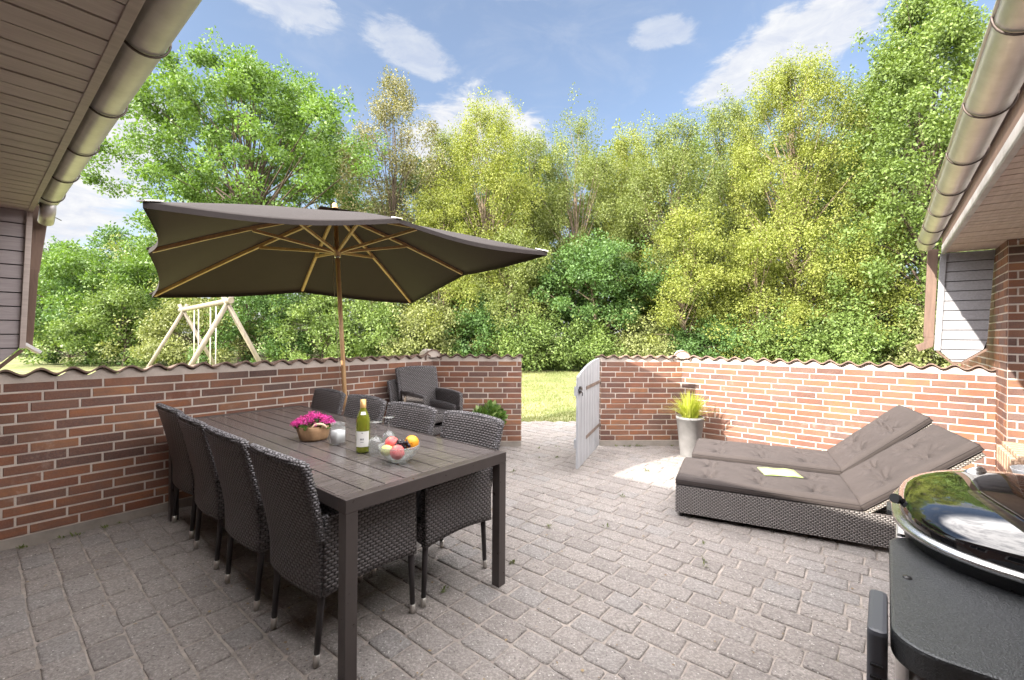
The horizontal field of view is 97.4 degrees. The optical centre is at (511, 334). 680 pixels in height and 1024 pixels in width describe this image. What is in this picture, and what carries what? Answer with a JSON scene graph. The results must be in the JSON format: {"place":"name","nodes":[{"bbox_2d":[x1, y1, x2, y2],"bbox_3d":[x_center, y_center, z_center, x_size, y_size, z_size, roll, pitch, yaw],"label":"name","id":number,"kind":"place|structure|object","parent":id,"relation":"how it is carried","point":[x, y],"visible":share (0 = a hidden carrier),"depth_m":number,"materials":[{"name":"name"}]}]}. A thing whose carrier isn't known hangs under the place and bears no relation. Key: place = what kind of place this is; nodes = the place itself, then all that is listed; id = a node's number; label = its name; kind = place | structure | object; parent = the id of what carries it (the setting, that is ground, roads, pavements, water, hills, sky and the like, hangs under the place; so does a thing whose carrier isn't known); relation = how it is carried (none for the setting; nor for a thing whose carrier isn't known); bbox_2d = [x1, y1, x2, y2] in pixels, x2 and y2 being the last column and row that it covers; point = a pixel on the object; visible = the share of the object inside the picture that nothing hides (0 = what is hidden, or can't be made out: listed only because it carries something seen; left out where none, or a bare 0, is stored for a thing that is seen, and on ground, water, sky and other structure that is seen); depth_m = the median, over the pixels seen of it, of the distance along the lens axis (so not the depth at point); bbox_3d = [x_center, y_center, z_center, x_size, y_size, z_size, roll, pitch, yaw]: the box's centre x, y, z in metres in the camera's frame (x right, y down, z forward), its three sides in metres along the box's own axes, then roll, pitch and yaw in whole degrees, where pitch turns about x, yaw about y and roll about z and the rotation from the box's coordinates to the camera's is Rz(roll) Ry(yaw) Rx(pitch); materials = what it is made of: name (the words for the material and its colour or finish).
{"place":"outdoors","nodes":[
{"label":"outdoors","id":0,"kind":"place"},
{"bbox_2d":[0,421,894,679],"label":"patio paving","id":1,"kind":"structure","parent":0,"point":[63,657],"depth_m":2.37,"materials":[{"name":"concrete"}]},
{"bbox_2d":[0,0,201,368],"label":"house","id":2,"kind":"structure","parent":1,"relation":"on","point":[74,75],"depth_m":1.55,"materials":[{"name":"brown"}]},
{"bbox_2d":[156,403,196,538],"bbox_3d":[-2.209,0.937,3.328,0.540,0.897,0.622,0,0,39],"label":"wicker chair","id":3,"kind":"object","parent":1,"relation":"on","point":[182,477],"visible":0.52,"depth_m":3.08,"materials":[{"name":"grey wicker"}]},
{"bbox_2d":[176,412,224,569],"bbox_3d":[-1.772,0.940,2.933,0.540,0.897,0.622,0,0,41],"label":"wicker chair","id":4,"kind":"object","parent":1,"relation":"on","point":[209,499],"visible":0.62,"depth_m":2.67,"materials":[{"name":"grey wicker"}]},
{"bbox_2d":[204,426,269,611],"bbox_3d":[-1.318,0.943,2.539,0.540,0.897,0.622,0,0,39],"label":"wicker chair","id":5,"kind":"object","parent":1,"relation":"on","point":[246,524],"visible":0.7,"depth_m":2.27,"materials":[{"name":"grey wicker"}]},
{"bbox_2d":[0,349,522,550],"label":"brick wall","id":6,"kind":"structure","parent":1,"relation":"on","point":[81,450],"depth_m":3.33,"materials":[{"name":"brick"}]},
{"bbox_2d":[311,388,345,414],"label":"wicker chair","id":7,"kind":"object","parent":1,"relation":"on","point":[328,400],"visible":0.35,"depth_m":4.02,"materials":[{"name":"grey wicker"}]},
{"bbox_2d":[246,443,416,667],"bbox_3d":[-0.857,0.946,2.160,0.540,0.897,0.622,0,0,38],"label":"wicker chair","id":8,"kind":"object","parent":1,"relation":"on","point":[303,523],"visible":0.91,"depth_m":1.96,"materials":[{"name":"grey wicker"}]},
{"bbox_2d":[168,405,505,679],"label":"dining table","id":9,"kind":"object","parent":1,"relation":"on","point":[349,481],"visible":0.66,"depth_m":2.37,"materials":[{"name":"wood"}]},
{"bbox_2d":[290,410,335,441],"bbox_3d":[-1.236,0.563,2.801,0.252,0.177,0.218,0,0,-41],"label":"flower basket","id":10,"kind":"object","parent":9,"relation":"on","point":[315,426],"visible":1,"depth_m":2.75,"materials":[{"name":"brown wicker"}]},
{"bbox_2d":[329,421,345,444],"bbox_3d":[-1.038,0.589,2.684,0.074,0.125,0.074,0,0,30],"label":"candle jar","id":11,"kind":"object","parent":9,"relation":"on","point":[337,436],"visible":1,"depth_m":2.66,"materials":[{"name":"clear glass"}]},
{"bbox_2d":[356,399,369,452],"bbox_3d":[-0.829,0.507,2.504,0.075,0.293,0.076,0,0,-30],"label":"wine bottle","id":12,"kind":"object","parent":9,"relation":"on","point":[362,430],"visible":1,"depth_m":2.48,"materials":[{"name":"green glass"}]},
{"bbox_2d":[378,444,419,463],"bbox_3d":[-0.582,0.611,2.318,0.213,0.088,0.213,0,0,0],"label":"glass bowl","id":13,"kind":"object","parent":9,"relation":"on","point":[397,449],"visible":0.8,"depth_m":2.28,"materials":[{"name":"clear glass"}]},
{"bbox_2d":[380,445,391,455],"bbox_3d":[-0.629,0.594,2.299,0.087,0.056,0.057,0,0,0],"label":"pear","id":14,"kind":"object","parent":13,"relation":"in","point":[386,452],"visible":0.7,"depth_m":2.28,"materials":[{"name":"food"}]},
{"bbox_2d":[385,436,397,446],"bbox_3d":[-0.626,0.569,2.348,0.072,0.070,0.073,0,0,0],"label":"peach","id":15,"kind":"object","parent":13,"relation":"in","point":[391,440],"visible":0.58,"depth_m":2.32,"materials":[{"name":"red food"}]},
{"bbox_2d":[390,445,404,459],"bbox_3d":[-0.578,0.594,2.266,0.071,0.073,0.070,0,0,0],"label":"peach","id":16,"kind":"object","parent":13,"relation":"in","point":[398,454],"visible":0.98,"depth_m":2.24,"materials":[{"name":"food"}]},
{"bbox_2d":[395,439,410,448],"bbox_3d":[-0.556,0.562,2.307,0.093,0.052,0.068,0,0,-21],"label":"grape bunch","id":17,"kind":"object","parent":13,"relation":"in","point":[403,443],"visible":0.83,"depth_m":2.29,"materials":[{"name":"black"}]},
{"bbox_2d":[405,435,418,449],"bbox_3d":[-0.521,0.560,2.336,0.074,0.077,0.073,0,0,0],"label":"orange","id":18,"kind":"object","parent":13,"relation":"in","point":[413,440],"visible":0.83,"depth_m":2.31,"materials":[{"name":"orange food"}]},
{"bbox_2d":[136,199,547,413],"bbox_3d":[-1.768,0.019,4.571,3.061,2.741,3.037,0,0,-38],"label":"parasol","id":19,"kind":"object","parent":1,"relation":"on","point":[199,250],"visible":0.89,"depth_m":4.78,"materials":[{"name":"fabric"}]},
{"bbox_2d":[16,444,707,592],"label":"weeds","id":20,"kind":"object","parent":1,"relation":"on","point":[104,526],"visible":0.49,"depth_m":3.05,"materials":[{"name":"green plant"}]},
{"bbox_2d":[343,394,386,423],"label":"wicker chair","id":21,"kind":"object","parent":1,"relation":"on","point":[375,407],"visible":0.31,"depth_m":3.61,"materials":[{"name":"grey wicker"}]},
{"bbox_2d":[384,401,437,434],"bbox_3d":[-0.897,0.946,3.054,0.539,0.897,0.622,0,0,38],"label":"wicker chair","id":22,"kind":"object","parent":1,"relation":"on","point":[416,417],"visible":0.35,"depth_m":3.24,"materials":[{"name":"grey wicker"}]},
{"bbox_2d":[387,379,456,435],"bbox_3d":[-0.996,0.945,4.955,0.622,0.897,0.539,0,0,43],"label":"wicker chair","id":23,"kind":"object","parent":1,"relation":"on","point":[392,390],"visible":0.17,"depth_m":4.96,"materials":[{"name":"grey wicker"}]},
{"bbox_2d":[395,365,462,435],"bbox_3d":[-0.924,0.811,4.980,0.539,0.897,0.622,0,0,-42],"label":"wicker chair","id":24,"kind":"object","parent":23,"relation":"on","point":[417,384],"visible":0.68,"depth_m":5.09,"materials":[{"name":"grey wicker"}]},
{"bbox_2d":[371,410,504,607],"bbox_3d":[-0.431,0.949,2.680,0.539,0.897,0.622,0,0,41],"label":"wicker chair","id":25,"kind":"object","parent":1,"relation":"on","point":[445,509],"visible":0.63,"depth_m":2.54,"materials":[{"name":"grey wicker"}]},
{"bbox_2d":[472,399,507,447],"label":"potted plant","id":26,"kind":"object","parent":1,"relation":"on","point":[493,408],"visible":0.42,"depth_m":5.24,"materials":[{"name":"green plant"}]},
{"bbox_2d":[661,390,723,457],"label":"potted grass","id":27,"kind":"object","parent":1,"relation":"on","point":[690,419],"depth_m":5.15,"materials":[{"name":"grey ceramic"}]},
{"bbox_2d":[595,350,996,470],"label":"brick wall","id":28,"kind":"structure","parent":1,"relation":"on","point":[812,404],"depth_m":5.01,"materials":[{"name":"brick"}]},
{"bbox_2d":[574,358,600,468],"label":"gate","id":29,"kind":"structure","parent":28,"relation":"attached to","point":[586,394],"depth_m":4.90,"materials":[{"name":"wood"}]},
{"bbox_2d":[692,405,933,474],"bbox_3d":[2.702,1.022,4.083,1.943,0.794,0.656,0,0,27],"label":"sun lounger","id":30,"kind":"object","parent":1,"relation":"on","point":[891,427],"visible":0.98,"depth_m":3.94,"materials":[{"name":"fabric"}]},
{"bbox_2d":[675,425,985,547],"bbox_3d":[2.277,1.033,3.338,1.943,0.766,0.656,0,0,27],"label":"sun lounger","id":31,"kind":"object","parent":1,"relation":"on","point":[849,505],"visible":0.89,"depth_m":3.16,"materials":[{"name":"wicker"}]},
{"bbox_2d":[757,467,802,477],"bbox_3d":[2.107,1.083,3.545,0.268,0.011,0.208,0,0,14],"label":"booklet","id":32,"kind":"object","parent":31,"relation":"on","point":[778,471],"visible":1,"depth_m":3.53,"materials":[{"name":"white paper"}]},
{"bbox_2d":[866,466,1023,679],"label":"gas grill","id":33,"kind":"object","parent":1,"relation":"on","point":[956,566],"visible":1,"depth_m":0.95,"materials":[{"name":"black metal"}]},
{"bbox_2d":[996,441,1023,472],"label":"teak table","id":34,"kind":"object","parent":1,"relation":"on","point":[1005,459],"visible":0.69,"depth_m":1.88,"materials":[{"name":"brown wood"}]},
{"bbox_2d":[1010,465,1023,473],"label":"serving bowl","id":35,"kind":"object","parent":34,"relation":"on","point":[1017,469],"visible":0.59,"depth_m":1.45,"materials":[{"name":"white ceramic"}]},
{"bbox_2d":[0,334,960,421],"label":"lawn","id":36,"kind":"structure","parent":0,"point":[16,365],"depth_m":17.29,"materials":[{"name":"green plant"}]},
{"bbox_2d":[12,243,79,354],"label":"background tree","id":37,"kind":"object","parent":36,"relation":"on","point":[41,311],"visible":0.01,"depth_m":26.80,"materials":[{"name":"green plant"}]},
{"bbox_2d":[11,265,136,365],"bbox_3d":[-18.456,-0.848,18.653,5.843,4.498,4.993,0,0,32],"label":"shrub","id":38,"kind":"object","parent":36,"relation":"on","point":[55,359],"visible":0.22,"depth_m":18.53,"materials":[{"name":"green plant"}]},
{"bbox_2d":[14,273,202,366],"bbox_3d":[-15.992,-0.528,18.248,5.503,3.888,4.934,0,0,0],"label":"shrub","id":39,"kind":"object","parent":36,"relation":"on","point":[119,297],"visible":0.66,"depth_m":17.53,"materials":[{"name":"green plant"}]},
{"bbox_2d":[38,221,196,354],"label":"background tree","id":40,"kind":"object","parent":36,"relation":"on","point":[105,238],"visible":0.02,"depth_m":25.93,"materials":[{"name":"green plant"}]},
{"bbox_2d":[34,238,220,361],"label":"young maple tree","id":41,"kind":"object","parent":36,"relation":"on","point":[54,262],"visible":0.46,"depth_m":18.65,"materials":[{"name":"green plant"}]},
{"bbox_2d":[93,275,261,364],"bbox_3d":[-12.775,-0.680,18.189,5.273,4.233,4.764,0,0,0],"label":"shrub","id":42,"kind":"object","parent":36,"relation":"on","point":[170,349],"visible":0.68,"depth_m":16.96,"materials":[{"name":"green plant"}]},
{"bbox_2d":[98,174,305,354],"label":"background tree","id":43,"kind":"object","parent":36,"relation":"on","point":[111,247],"visible":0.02,"depth_m":24.45,"materials":[{"name":"green plant"}]},
{"bbox_2d":[146,297,261,366],"bbox_3d":[-7.797,0.255,11.271,2.082,2.262,5.856,0,0,-45],"label":"swing set","id":44,"kind":"object","parent":36,"relation":"on","point":[225,302],"visible":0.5,"depth_m":10.10,"materials":[{"name":"brown wood"}]},
{"bbox_2d":[79,26,405,361],"bbox_3d":[-10.816,-5.540,20.038,12.191,13.977,11.955,0,0,0],"label":"oak tree","id":45,"kind":"object","parent":36,"relation":"on","point":[245,79],"visible":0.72,"depth_m":17.42,"materials":[{"name":"green plant"}]},
{"bbox_2d":[182,293,329,363],"bbox_3d":[-9.758,-0.615,18.163,3.950,4.160,6.008,0,0,35],"label":"shrub","id":46,"kind":"object","parent":36,"relation":"on","point":[263,305],"visible":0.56,"depth_m":17.52,"materials":[{"name":"green plant"}]},
{"bbox_2d":[255,294,365,361],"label":"shrub","id":47,"kind":"object","parent":36,"relation":"on","point":[325,312],"visible":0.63,"depth_m":17.30,"materials":[{"name":"green plant"}]},
{"bbox_2d":[254,130,391,355],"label":"background tree","id":48,"kind":"object","parent":36,"relation":"on","point":[336,157],"visible":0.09,"depth_m":25.85,"materials":[{"name":"green plant"}]},
{"bbox_2d":[331,298,425,357],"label":"shrub","id":49,"kind":"object","parent":36,"relation":"on","point":[375,334],"visible":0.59,"depth_m":17.22,"materials":[{"name":"green plant"}]},
{"bbox_2d":[313,65,456,347],"bbox_3d":[-5.572,-5.621,20.793,6.206,14.234,6.683,0,0,0],"label":"half dry tree","id":50,"kind":"object","parent":36,"relation":"on","point":[384,108],"visible":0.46,"depth_m":20.62,"materials":[{"name":"green plant"}]},
{"bbox_2d":[361,154,481,353],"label":"background tree","id":51,"kind":"object","parent":36,"relation":"on","point":[414,181],"visible":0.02,"depth_m":25.37,"materials":[{"name":"green plant"}]},
{"bbox_2d":[374,282,482,355],"bbox_3d":[-3.291,-0.335,17.941,4.243,3.677,4.103,0,0,0],"label":"shrub","id":52,"kind":"object","parent":36,"relation":"on","point":[415,322],"visible":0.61,"depth_m":17.12,"materials":[{"name":"green plant"}]},
{"bbox_2d":[396,165,490,354],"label":"young birch","id":53,"kind":"object","parent":36,"relation":"on","point":[455,215],"visible":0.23,"depth_m":18.55,"materials":[{"name":"green plant"}]},
{"bbox_2d":[402,114,497,327],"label":"birch tree","id":54,"kind":"object","parent":36,"relation":"on","point":[445,139],"visible":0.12,"depth_m":23.49,"materials":[{"name":"green plant"}]},
{"bbox_2d":[432,285,525,366],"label":"shrub","id":55,"kind":"object","parent":36,"relation":"on","point":[478,321],"visible":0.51,"depth_m":17.35,"materials":[{"name":"green plant"}]},
{"bbox_2d":[401,85,571,336],"bbox_3d":[-0.743,-4.665,20.710,8.226,12.364,6.493,0,0,-24],"label":"birch tree","id":56,"kind":"object","parent":36,"relation":"on","point":[487,227],"visible":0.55,"depth_m":19.54,"materials":[{"name":"green plant"}]},
{"bbox_2d":[458,202,557,365],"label":"young birch","id":57,"kind":"object","parent":36,"relation":"on","point":[512,283],"visible":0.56,"depth_m":17.91,"materials":[{"name":"green plant"}]},
{"bbox_2d":[457,147,574,352],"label":"background tree","id":58,"kind":"object","parent":36,"relation":"on","point":[518,211],"visible":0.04,"depth_m":25.20,"materials":[{"name":"green plant"}]},
{"bbox_2d":[471,120,584,333],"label":"birch tree","id":59,"kind":"object","parent":36,"relation":"on","point":[540,147],"visible":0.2,"depth_m":22.92,"materials":[{"name":"green plant"}]},
{"bbox_2d":[490,301,577,371],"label":"shrub","id":60,"kind":"object","parent":36,"relation":"on","point":[539,335],"visible":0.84,"depth_m":16.91,"materials":[{"name":"green plant"}]},
{"bbox_2d":[513,82,644,363],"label":"birch tree","id":61,"kind":"object","parent":36,"relation":"on","point":[580,170],"visible":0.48,"depth_m":20.89,"materials":[{"name":"green plant"}]},
{"bbox_2d":[542,303,631,370],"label":"shrub","id":62,"kind":"object","parent":36,"relation":"on","point":[588,338],"visible":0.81,"depth_m":17.17,"materials":[{"name":"green plant"}]},
{"bbox_2d":[526,228,681,355],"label":"maple tree","id":63,"kind":"object","parent":36,"relation":"on","point":[587,268],"visible":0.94,"depth_m":17.85,"materials":[{"name":"green plant"}]},
{"bbox_2d":[545,118,668,341],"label":"background tree","id":64,"kind":"object","parent":36,"relation":"on","point":[585,204],"visible":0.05,"depth_m":25.03,"materials":[{"name":"green plant"}]},
{"bbox_2d":[577,111,697,337],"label":"birch tree","id":65,"kind":"object","parent":36,"relation":"on","point":[627,141],"visible":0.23,"depth_m":22.62,"materials":[{"name":"green plant"}]},
{"bbox_2d":[603,296,718,356],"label":"shrub","id":66,"kind":"object","parent":36,"relation":"on","point":[635,342],"visible":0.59,"depth_m":17.14,"materials":[{"name":"green plant"}]},
{"bbox_2d":[585,108,766,335],"bbox_3d":[7.256,-4.532,21.141,7.544,12.259,7.656,0,0,-32],"label":"birch tree","id":67,"kind":"object","parent":36,"relation":"on","point":[668,176],"visible":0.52,"depth_m":20.10,"materials":[{"name":"green plant"}]},
{"bbox_2d":[635,193,759,358],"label":"young birch","id":68,"kind":"object","parent":36,"relation":"on","point":[683,293],"visible":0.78,"depth_m":17.32,"materials":[{"name":"green plant"}]},
{"bbox_2d":[633,291,764,358],"bbox_3d":[7.421,-0.110,17.238,4.212,3.369,3.913,0,0,-23],"label":"shrub","id":69,"kind":"object","parent":36,"relation":"on","point":[696,341],"visible":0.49,"depth_m":16.80,"materials":[{"name":"green plant"}]},
{"bbox_2d":[636,122,773,343],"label":"background tree","id":70,"kind":"object","parent":36,"relation":"on","point":[710,184],"visible":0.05,"depth_m":26.12,"materials":[{"name":"green plant"}]},
{"bbox_2d":[661,83,805,330],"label":"birch tree","id":71,"kind":"object","parent":36,"relation":"on","point":[737,112],"visible":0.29,"depth_m":22.61,"materials":[{"name":"green plant"}]},
{"bbox_2d":[690,204,812,360],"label":"young birch","id":72,"kind":"object","parent":36,"relation":"on","point":[750,250],"visible":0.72,"depth_m":17.02,"materials":[{"name":"green plant"}]},
{"bbox_2d":[726,298,875,363],"bbox_3d":[9.963,0.143,16.657,5.808,2.923,4.156,0,0,-27],"label":"shrub","id":73,"kind":"object","parent":36,"relation":"on","point":[790,352],"visible":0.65,"depth_m":15.84,"materials":[{"name":"green plant"}]},
{"bbox_2d":[700,42,912,326],"bbox_3d":[12.080,-5.608,19.150,8.637,14.467,8.074,0,0,0],"label":"birch tree","id":74,"kind":"object","parent":36,"relation":"on","point":[786,203],"visible":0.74,"depth_m":18.52,"materials":[{"name":"green plant"}]},
{"bbox_2d":[726,134,906,358],"bbox_3d":[16.564,-5.076,26.695,9.670,13.468,10.310,0,0,0],"label":"background tree","id":75,"kind":"object","parent":36,"relation":"on","point":[781,150],"visible":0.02,"depth_m":25.33,"materials":[{"name":"green plant"}]},
{"bbox_2d":[764,222,923,360],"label":"young birch","id":76,"kind":"object","parent":36,"relation":"on","point":[896,293],"visible":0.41,"depth_m":16.28,"materials":[{"name":"green plant"}]},
{"bbox_2d":[800,290,922,366],"bbox_3d":[11.987,0.041,15.891,3.905,3.134,5.034,0,0,37],"label":"shrub","id":77,"kind":"object","parent":36,"relation":"on","point":[847,328],"visible":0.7,"depth_m":15.33,"materials":[{"name":"green plant"}]},
{"bbox_2d":[782,114,940,361],"bbox_3d":[20.908,-5.943,26.401,11.022,15.232,9.459,0,0,0],"label":"background tree","id":78,"kind":"object","parent":36,"relation":"on","point":[865,235],"visible":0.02,"depth_m":26.04,"materials":[{"name":"green plant"}]},
{"bbox_2d":[784,70,939,325],"bbox_3d":[16.880,-5.694,21.915,7.390,14.678,6.253,0,0,-26],"label":"birch tree","id":79,"kind":"object","parent":36,"relation":"on","point":[857,85],"visible":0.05,"depth_m":21.91,"materials":[{"name":"green plant"}]},
{"bbox_2d":[801,0,992,363],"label":"cherry tree","id":80,"kind":"object","parent":36,"relation":"on","point":[915,71],"visible":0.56,"depth_m":15.68,"materials":[{"name":"green plant"}]},
{"bbox_2d":[867,299,960,367],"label":"shrub","id":81,"kind":"object","parent":36,"relation":"on","point":[937,361],"visible":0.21,"depth_m":15.13,"materials":[{"name":"green plant"}]},
{"bbox_2d":[874,120,954,357],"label":"background tree","id":82,"kind":"object","parent":36,"relation":"on","point":[919,269],"depth_m":26.63,"materials":[{"name":"green plant"}]},
{"bbox_2d":[915,0,1023,471],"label":"house","id":83,"kind":"structure","parent":36,"relation":"on","point":[976,201],"depth_m":3.45,"materials":[{"name":"red"}]},
{"bbox_2d":[38,0,995,334],"label":"sky","id":84,"kind":"structure","parent":0,"point":[626,58],"materials":[{"name":"blue"}]},
{"bbox_2d":[521,370,579,421],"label":"grass","id":85,"kind":"structure","parent":0,"point":[543,385],"depth_m":10.47,"materials":[{"name":"green plant"}]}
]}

